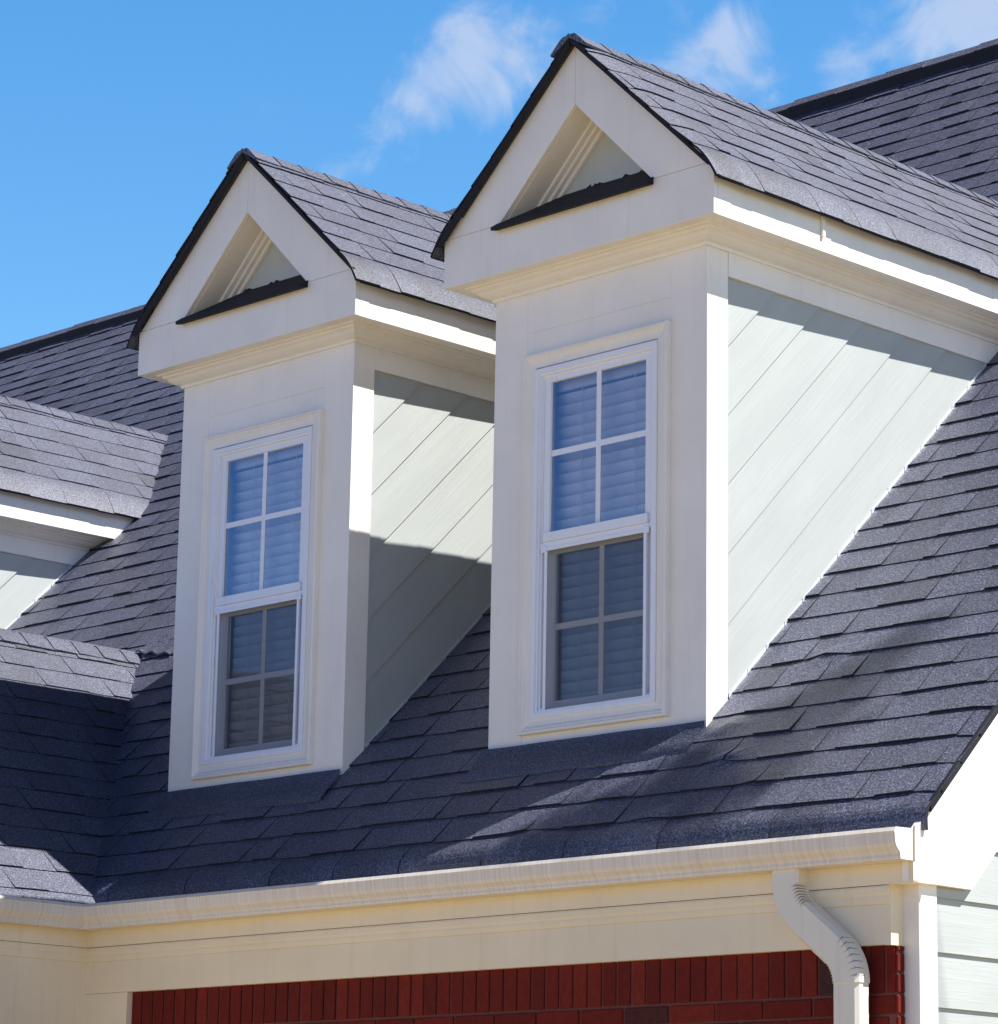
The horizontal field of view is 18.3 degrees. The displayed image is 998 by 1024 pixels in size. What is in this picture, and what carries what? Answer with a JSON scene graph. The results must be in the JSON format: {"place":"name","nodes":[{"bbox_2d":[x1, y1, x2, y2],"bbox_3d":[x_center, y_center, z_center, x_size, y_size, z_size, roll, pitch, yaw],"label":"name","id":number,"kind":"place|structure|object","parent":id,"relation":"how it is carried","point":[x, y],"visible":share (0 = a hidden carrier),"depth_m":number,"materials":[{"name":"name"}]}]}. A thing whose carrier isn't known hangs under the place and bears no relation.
{"place":"outdoors","nodes":[
{"label":"outdoors","id":0,"kind":"place"},
{"bbox_2d":[0,0,997,347],"label":"sky","id":1,"kind":"structure","parent":0,"point":[121,121],"materials":[{"name":"blue"}]},
{"label":"ground","id":2,"kind":"structure","parent":0,"visible":0},
{"bbox_2d":[0,33,997,1023],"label":"house","id":3,"kind":"structure","parent":2,"relation":"on","point":[766,793],"depth_m":11.64,"materials":[{"name":"tile"}]},
{"bbox_2d":[226,445,302,748],"bbox_3d":[-0.915,0.363,12.696,0.060,1.310,0.572,13,-18,-43],"label":"window blind","id":4,"kind":"object","parent":3,"relation":"attached to","point":[282,533],"depth_m":12.73,"materials":[{"name":"white plastic"}]},
{"bbox_2d":[554,361,645,700],"bbox_3d":[0.417,0.087,11.383,0.060,1.310,0.572,13,-18,-43],"label":"window blind","id":5,"kind":"object","parent":3,"relation":"attached to","point":[623,405],"depth_m":11.41,"materials":[{"name":"white plastic"}]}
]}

